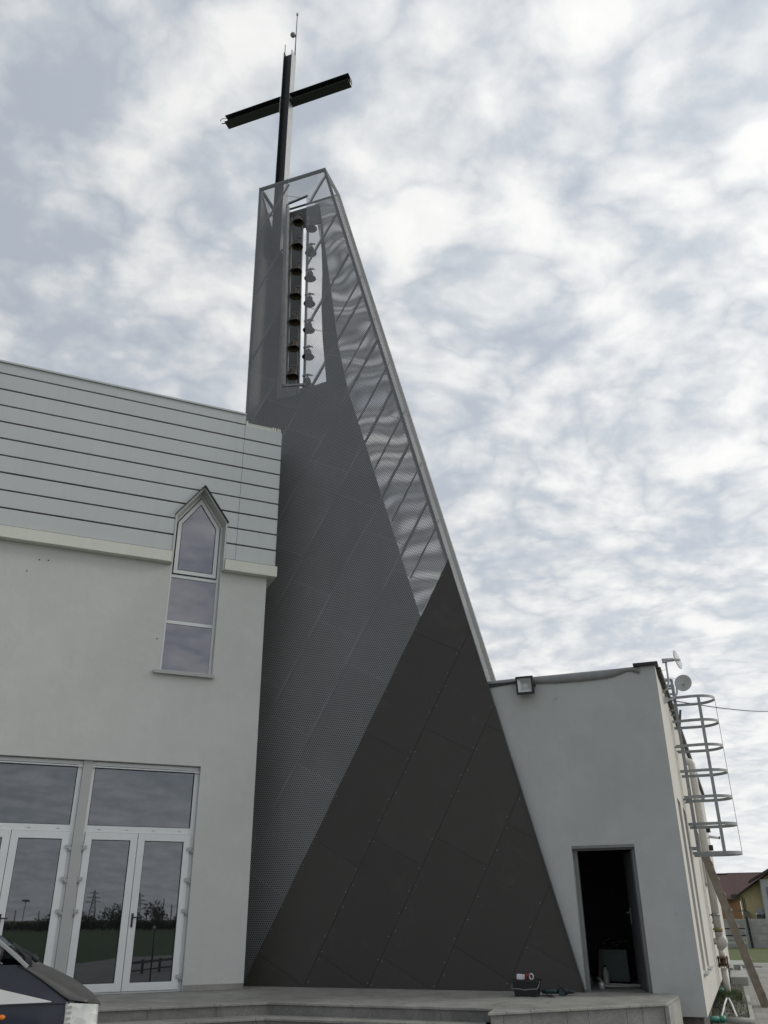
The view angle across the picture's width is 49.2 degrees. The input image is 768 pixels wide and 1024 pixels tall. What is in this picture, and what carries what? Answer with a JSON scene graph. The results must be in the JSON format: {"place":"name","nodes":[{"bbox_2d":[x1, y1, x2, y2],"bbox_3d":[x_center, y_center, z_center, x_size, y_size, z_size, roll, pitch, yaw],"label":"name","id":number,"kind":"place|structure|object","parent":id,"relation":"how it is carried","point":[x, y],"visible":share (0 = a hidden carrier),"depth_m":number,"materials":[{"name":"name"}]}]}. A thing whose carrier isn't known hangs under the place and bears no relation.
{"place":"outdoors","nodes":[
{"label":"outdoors","id":0,"kind":"place"},
{"bbox_2d":[0,0,767,914],"label":"sky","id":1,"kind":"structure","parent":0,"point":[556,211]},
{"bbox_2d":[597,937,628,947],"bbox_3d":[3.990,7.499,14.600,0.557,0.178,0.258,-10,-27,18],"label":"tool pile","id":2,"kind":"object","parent":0,"point":[617,943],"visible":1,"depth_m":14.55,"materials":[{"name":"black plastic"}]},
{"bbox_2d":[487,963,767,1023],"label":"pavement","id":3,"kind":"structure","parent":0,"point":[760,1013],"depth_m":19.14,"materials":[{"name":"concrete"}]},
{"bbox_2d":[0,935,99,1023],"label":"parked van","id":4,"kind":"object","parent":3,"relation":"on","point":[34,991],"visible":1,"depth_m":8.25,"materials":[{"name":"blue paint"}]},
{"bbox_2d":[0,360,281,994],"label":"church building","id":5,"kind":"structure","parent":3,"relation":"on","point":[138,567],"depth_m":14.78,"materials":[{"name":"white paint"}]},
{"bbox_2d":[0,830,10,891],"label":"door leaf","id":6,"kind":"structure","parent":5,"relation":"in","point":[4,834],"depth_m":13.03,"materials":[{"name":"white plastic"}]},
{"bbox_2d":[0,830,71,966],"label":"door leaf","id":7,"kind":"structure","parent":5,"relation":"in","point":[34,878],"depth_m":12.98,"materials":[{"name":"white plastic"}]},
{"bbox_2d":[66,832,137,992],"bbox_3d":[-4.476,6.286,13.246,0.889,2.280,0.108,10,-28,-21],"label":"door leaf","id":8,"kind":"structure","parent":5,"relation":"in","point":[96,954],"depth_m":13.25,"materials":[{"name":"white plastic"}]},
{"bbox_2d":[121,834,192,991],"bbox_3d":[-3.634,6.433,13.564,0.923,2.280,0.145,10,-28,-21],"label":"door leaf","id":9,"kind":"structure","parent":5,"relation":"in","point":[157,911],"depth_m":13.55,"materials":[{"name":"white plastic"}]},
{"bbox_2d":[153,485,228,677],"bbox_3d":[-3.639,1.255,16.020,1.116,3.831,0.375,10,-28,-21],"label":"window","id":10,"kind":"structure","parent":5,"relation":"in","point":[187,648],"depth_m":16.05,"materials":[{"name":"glass"}]},
{"bbox_2d":[491,1006,666,1023],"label":"platform riser","id":11,"kind":"object","parent":3,"relation":"on","point":[648,1015],"visible":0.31,"depth_m":10.42,"materials":[{"name":"concrete"}]},
{"bbox_2d":[488,991,678,1015],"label":"platform","id":12,"kind":"structure","parent":11,"relation":"on","point":[587,1000],"depth_m":11.01,"materials":[{"name":"concrete"}]},
{"bbox_2d":[511,978,541,996],"bbox_3d":[2.039,6.790,11.971,0.400,0.215,0.288,-12,-28,22],"label":"tool bucket","id":13,"kind":"object","parent":12,"relation":"on","point":[525,987],"visible":0.99,"depth_m":11.89,"materials":[{"name":"black plastic"}]},
{"bbox_2d":[517,974,524,978],"bbox_3d":[1.965,6.731,12.038,0.116,0.172,0.080,-12,-28,22],"label":"paper box","id":14,"kind":"object","parent":13,"relation":"in","point":[520,976],"visible":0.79,"depth_m":12.03,"materials":[{"name":"white paper"}]},
{"bbox_2d":[533,993,553,996],"bbox_3d":[2.208,6.815,11.833,0.291,0.044,0.398,5,-26,-11],"label":"power cord","id":15,"kind":"object","parent":12,"relation":"on","point":[550,995],"visible":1,"depth_m":11.72,"materials":[{"name":"black plastic"}]},
{"bbox_2d":[542,980,568,994],"bbox_3d":[2.450,6.806,11.997,0.392,0.184,0.091,-10,-27,18],"label":"angle grinder","id":16,"kind":"object","parent":12,"relation":"on","point":[555,991],"visible":1,"depth_m":11.97,"materials":[{"name":"teal plastic"}]},
{"bbox_2d":[559,990,574,996],"bbox_3d":[2.603,6.835,11.911,0.200,0.075,0.166,-10,-27,18],"label":"cordless drill","id":17,"kind":"object","parent":12,"relation":"on","point":[561,993],"visible":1,"depth_m":11.88,"materials":[{"name":"teal plastic"}]},
{"bbox_2d":[487,661,729,1023],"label":"annex building","id":18,"kind":"structure","parent":3,"relation":"on","point":[597,759],"depth_m":13.71,"materials":[{"name":"grey paint"}]},
{"bbox_2d":[515,675,535,694],"bbox_3d":[2.459,3.023,14.585,0.322,0.311,0.216,-10,-27,18],"label":"floodlight","id":19,"kind":"object","parent":18,"relation":"attached to","point":[525,685],"visible":1,"depth_m":14.54,"materials":[{"name":"black plastic"}]},
{"bbox_2d":[599,949,601,981],"bbox_3d":[3.631,7.628,14.067,0.050,0.513,0.270,-13,-28,24],"label":"lath","id":20,"kind":"object","parent":18,"relation":"on","point":[600,963],"visible":0.79,"depth_m":14.08,"materials":[{"name":"brown wood"}]},
{"bbox_2d":[599,982,604,989],"bbox_3d":[3.365,7.320,12.958,0.090,0.100,0.088,-10,-27,18],"label":"glass jar","id":21,"kind":"object","parent":18,"relation":"on","point":[601,986],"visible":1,"depth_m":12.93,"materials":[{"name":"white"}]},
{"bbox_2d":[603,965,609,983],"bbox_3d":[3.685,7.684,13.929,0.100,0.285,0.100,-10,-27,18],"label":"spray bottle","id":22,"kind":"object","parent":18,"relation":"on","point":[606,980],"visible":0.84,"depth_m":13.89,"materials":[{"name":"black plastic"}]},
{"bbox_2d":[602,949,631,981],"bbox_3d":[3.982,7.782,14.406,0.450,0.480,0.426,-10,-27,18],"label":"metal cabinet","id":23,"kind":"object","parent":18,"relation":"on","point":[616,962],"visible":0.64,"depth_m":14.26,"materials":[{"name":"metal"}]},
{"bbox_2d":[597,977,640,987],"bbox_3d":[3.690,7.371,13.151,0.788,0.158,0.419,2,-26,-4],"label":"threshold","id":24,"kind":"object","parent":18,"relation":"on","point":[623,985],"visible":0.74,"depth_m":13.03,"materials":[{"name":"concrete"}]},
{"bbox_2d":[623,850,648,990],"bbox_3d":[3.966,6.399,13.202,0.180,1.940,0.840,-3,-26,6],"label":"door leaf","id":25,"kind":"structure","parent":18,"relation":"in","point":[627,857],"depth_m":13.13,"materials":[{"name":"metal"}]},
{"bbox_2d":[662,650,681,692],"bbox_3d":[5.178,2.919,15.127,0.434,0.834,0.348,-10,-27,18],"label":"grid antenna","id":26,"kind":"object","parent":18,"relation":"on","point":[675,659],"visible":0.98,"depth_m":15.19,"materials":[{"name":"grey metal"}]},
{"bbox_2d":[664,675,691,703],"bbox_3d":[5.243,3.156,14.977,0.524,0.474,0.145,-13,-28,24],"label":"dish antenna","id":27,"kind":"object","parent":18,"relation":"attached to","point":[683,682],"visible":1,"depth_m":14.96,"materials":[{"name":"grey metal"}]},
{"bbox_2d":[665,679,742,856],"bbox_3d":[5.915,4.794,15.935,1.108,3.221,0.738,-10,-27,18],"label":"caged ladder","id":28,"kind":"object","parent":18,"relation":"attached to","point":[719,824],"visible":0.96,"depth_m":15.70,"materials":[{"name":"metal"}]},
{"bbox_2d":[704,970,709,975],"bbox_3d":[4.934,7.157,13.016,0.210,0.028,0.900,-10,-27,19],"label":"window","id":29,"kind":"structure","parent":18,"relation":"in","point":[707,972],"depth_m":12.90,"materials":[{"name":"grey plastic"}]},
{"bbox_2d":[686,758,730,993],"bbox_3d":[7.038,7.859,18.260,0.379,4.858,0.230,-10,-27,18],"label":"wall pipe","id":30,"kind":"object","parent":18,"relation":"attached to","point":[720,940],"depth_m":17.94,"materials":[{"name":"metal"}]},
{"bbox_2d":[707,835,719,838],"bbox_3d":[7.663,7.657,19.721,0.470,0.102,0.107,-15,-29,27],"label":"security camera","id":31,"kind":"object","parent":18,"relation":"attached to","point":[714,837],"visible":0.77,"depth_m":19.65,"materials":[{"name":"white plastic"}]},
{"bbox_2d":[671,700,767,711],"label":"overhead cable","id":32,"kind":"object","parent":18,"relation":"attached to","point":[718,707],"visible":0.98,"depth_m":17.50,"materials":[{"name":"black metal"}]},
{"bbox_2d":[664,999,682,1023],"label":"platform end slab","id":33,"kind":"structure","parent":3,"relation":"on","point":[673,1011],"depth_m":11.12,"materials":[{"name":"concrete"}]},
{"bbox_2d":[711,967,748,1023],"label":"gravel","id":34,"kind":"structure","parent":3,"relation":"on","point":[726,1014],"depth_m":15.39,"materials":[{"name":"grey gravel"}]},
{"bbox_2d":[710,1015,726,1022],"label":"drain pipe","id":35,"kind":"object","parent":34,"relation":"on","point":[719,1019],"visible":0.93,"depth_m":13.79,"materials":[{"name":"green plastic"}]},
{"bbox_2d":[721,997,727,1014],"bbox_3d":[6.178,9.000,15.227,0.039,0.191,1.806,-11,-28,21],"label":"conduit","id":36,"kind":"object","parent":34,"relation":"on","point":[725,1001],"visible":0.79,"depth_m":15.23,"materials":[{"name":"white plastic"}]},
{"bbox_2d":[727,963,733,975],"bbox_3d":[10.408,13.869,25.406,0.350,0.236,2.700,-10,-27,18],"label":"concrete block","id":37,"kind":"object","parent":34,"relation":"on","point":[731,967],"depth_m":24.37,"materials":[{"name":"grey concrete"}]},
{"bbox_2d":[716,987,744,1016],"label":"weeds","id":38,"kind":"object","parent":34,"relation":"on","point":[737,993],"visible":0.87,"depth_m":16.47,"materials":[{"name":"green plant"}]},
{"bbox_2d":[728,998,736,1016],"bbox_3d":[6.319,8.976,15.180,0.039,0.191,1.806,-8,-27,15],"label":"conduit","id":39,"kind":"object","parent":34,"relation":"on","point":[733,1008],"visible":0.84,"depth_m":15.08,"materials":[{"name":"white plastic"}]},
{"bbox_2d":[730,970,748,984],"bbox_3d":[9.586,12.568,22.642,0.420,0.186,3.000,-10,-27,18],"label":"concrete block","id":40,"kind":"object","parent":34,"relation":"on","point":[740,977],"depth_m":21.44,"materials":[{"name":"grey concrete"}]},
{"bbox_2d":[701,857,767,1007],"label":"ladder","id":41,"kind":"object","parent":3,"relation":"on","point":[738,939],"visible":0.93,"depth_m":16.89,"materials":[{"name":"brown wood"}]},
{"bbox_2d":[729,960,745,967],"bbox_3d":[12.485,15.997,29.682,0.650,0.096,3.100,-10,-27,18],"label":"concrete block","id":42,"kind":"object","parent":3,"relation":"on","point":[737,963],"depth_m":28.99,"materials":[{"name":"grey concrete"}]},
{"bbox_2d":[725,1017,755,1023],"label":"white pipe piece","id":43,"kind":"object","parent":3,"relation":"on","point":[735,1020],"visible":0.97,"depth_m":13.70,"materials":[{"name":"plastic"}]},
{"bbox_2d":[746,995,753,1017],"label":"kerb","id":44,"kind":"structure","parent":3,"relation":"on","point":[750,1010],"depth_m":15.68,"materials":[{"name":"concrete"}]},
{"bbox_2d":[725,926,748,948],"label":"metal rack","id":45,"kind":"object","parent":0,"point":[733,938],"visible":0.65,"depth_m":44.32,"materials":[{"name":"grey metal"}]},
{"bbox_2d":[716,872,762,918],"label":"orange house","id":46,"kind":"structure","parent":0,"point":[733,885],"depth_m":91.28,"materials":[{"name":"red tile"}]},
{"bbox_2d":[728,948,767,962],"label":"lawn","id":47,"kind":"structure","parent":0,"point":[758,955],"depth_m":37.73,"materials":[{"name":"green plant"}]},
{"bbox_2d":[745,917,753,947],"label":"leaning post","id":48,"kind":"object","parent":47,"relation":"on","point":[749,932],"visible":0.93,"depth_m":45.08,"materials":[{"name":"black metal"}]},
{"label":"ground","id":49,"kind":"structure","parent":0,"visible":0},
{"bbox_2d":[723,918,767,947],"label":"panel fence","id":50,"kind":"object","parent":49,"relation":"on","point":[759,929],"visible":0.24,"depth_m":45.35,"materials":[{"name":"concrete"}]},
{"bbox_2d":[735,872,767,918],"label":"yellow house","id":51,"kind":"structure","parent":49,"relation":"on","point":[751,902],"depth_m":81.33,"materials":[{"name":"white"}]},
{"bbox_2d":[756,913,764,918],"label":"window","id":52,"kind":"structure","parent":51,"relation":"in","point":[759,915],"depth_m":80.81,"materials":[{"name":"white glass"}]},
{"bbox_2d":[748,869,767,918],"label":"grey house","id":53,"kind":"structure","parent":49,"relation":"on","point":[763,884],"depth_m":78.08,"materials":[{"name":"white paint"}]},
{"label":"step","id":54,"kind":"structure","parent":0,"visible":0},
{"bbox_2d":[208,1021,486,1023],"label":"step riser","id":55,"kind":"object","parent":54,"relation":"on","point":[266,1022],"visible":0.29,"depth_m":10.92,"materials":[{"name":"concrete"}]},
{"bbox_2d":[97,1015,485,1023],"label":"step","id":56,"kind":"object","parent":55,"relation":"on","point":[318,1019],"visible":0.35,"depth_m":10.77,"materials":[{"name":"concrete"}]},
{"bbox_2d":[97,1005,490,1022],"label":"step riser","id":57,"kind":"object","parent":56,"relation":"on","point":[327,1011],"visible":0.31,"depth_m":10.96,"materials":[{"name":"concrete"}]},
{"bbox_2d":[95,986,542,1011],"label":"platform","id":58,"kind":"structure","parent":57,"relation":"on","point":[466,1000],"depth_m":11.85,"materials":[{"name":"concrete"}]},
{"bbox_2d":[243,167,593,992],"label":"bell tower","id":59,"kind":"structure","parent":58,"relation":"on","point":[395,843],"depth_m":15.63,"materials":[{"name":"metal"}]},
{"bbox_2d":[220,13,351,258],"bbox_3d":[-2.974,-11.366,24.528,4.280,10.080,0.295,-10,-27,18],"label":"cross","id":60,"kind":"object","parent":59,"relation":"attached to","point":[286,101],"visible":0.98,"depth_m":24.60,"materials":[{"name":"black paint"}]},
{"bbox_2d":[286,364,298,379],"bbox_3d":[-2.248,-3.368,20.173,0.403,0.385,0.333,-10,-27,18],"label":"bell","id":61,"kind":"object","parent":59,"relation":"attached to","point":[291,374],"visible":0.98,"depth_m":20.18,"materials":[{"name":"brown metal"}]},
{"bbox_2d":[286,337,299,351],"bbox_3d":[-2.261,-4.114,20.536,0.403,0.385,0.333,-10,-27,18],"label":"bell","id":62,"kind":"object","parent":59,"relation":"attached to","point":[292,346],"visible":0.98,"depth_m":20.55,"materials":[{"name":"brown metal"}]},
{"bbox_2d":[287,311,299,325],"bbox_3d":[-2.274,-4.833,20.887,0.403,0.385,0.333,-10,-27,18],"label":"bell","id":63,"kind":"object","parent":59,"relation":"attached to","point":[292,320],"visible":0.98,"depth_m":20.90,"materials":[{"name":"brown metal"}]},
{"bbox_2d":[288,285,300,299],"bbox_3d":[-2.288,-5.570,21.246,0.403,0.385,0.333,-10,-27,18],"label":"bell","id":64,"kind":"object","parent":59,"relation":"attached to","point":[294,294],"visible":0.98,"depth_m":21.26,"materials":[{"name":"brown metal"}]},
{"bbox_2d":[288,261,301,275],"bbox_3d":[-2.301,-6.298,21.601,0.403,0.385,0.333,-10,-27,18],"label":"bell","id":65,"kind":"object","parent":59,"relation":"attached to","point":[295,270],"visible":0.98,"depth_m":21.61,"materials":[{"name":"brown metal"}]},
{"bbox_2d":[289,236,302,250],"bbox_3d":[-2.314,-7.053,21.969,0.403,0.385,0.333,-10,-27,18],"label":"bell","id":66,"kind":"object","parent":59,"relation":"attached to","point":[296,245],"visible":0.99,"depth_m":21.98,"materials":[{"name":"brown metal"}]},
{"bbox_2d":[289,213,303,226],"bbox_3d":[-2.328,-7.808,22.337,0.403,0.385,0.333,-10,-27,18],"label":"bell","id":67,"kind":"object","parent":59,"relation":"attached to","point":[297,221],"visible":1,"depth_m":22.34,"materials":[{"name":"brown metal"}]},
{"bbox_2d":[301,374,312,388],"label":"bell","id":68,"kind":"object","parent":59,"relation":"attached to","point":[307,381],"visible":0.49,"depth_m":19.87,"materials":[{"name":"grey metal"}]},
{"bbox_2d":[302,345,313,360],"bbox_3d":[-1.824,-3.867,20.220,0.298,0.345,0.298,-10,-27,18],"label":"bell","id":69,"kind":"object","parent":59,"relation":"attached to","point":[304,357],"visible":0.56,"depth_m":20.23,"materials":[{"name":"grey metal"}]},
{"bbox_2d":[303,319,314,333],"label":"bell","id":70,"kind":"object","parent":59,"relation":"attached to","point":[309,331],"visible":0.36,"depth_m":20.56,"materials":[{"name":"grey metal"}]},
{"bbox_2d":[304,293,314,307],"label":"bell","id":71,"kind":"object","parent":59,"relation":"attached to","point":[308,301],"visible":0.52,"depth_m":20.95,"materials":[{"name":"grey metal"}]},
{"bbox_2d":[304,268,315,281],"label":"bell","id":72,"kind":"object","parent":59,"relation":"attached to","point":[305,277],"visible":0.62,"depth_m":21.28,"materials":[{"name":"grey metal"}]},
{"bbox_2d":[305,243,316,256],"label":"bell","id":73,"kind":"object","parent":59,"relation":"attached to","point":[310,249],"visible":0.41,"depth_m":21.68,"materials":[{"name":"grey metal"}]},
{"bbox_2d":[306,219,316,232],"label":"bell","id":74,"kind":"object","parent":59,"relation":"attached to","point":[310,226],"visible":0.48,"depth_m":22.05,"materials":[{"name":"grey metal"}]},
{"bbox_2d":[489,681,515,686],"bbox_3d":[2.007,3.062,14.846,0.697,0.074,0.058,-10,-27,18],"label":"cable","id":75,"kind":"object","parent":59,"relation":"attached to","point":[506,683],"visible":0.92,"depth_m":14.83,"materials":[{"name":"black metal"}]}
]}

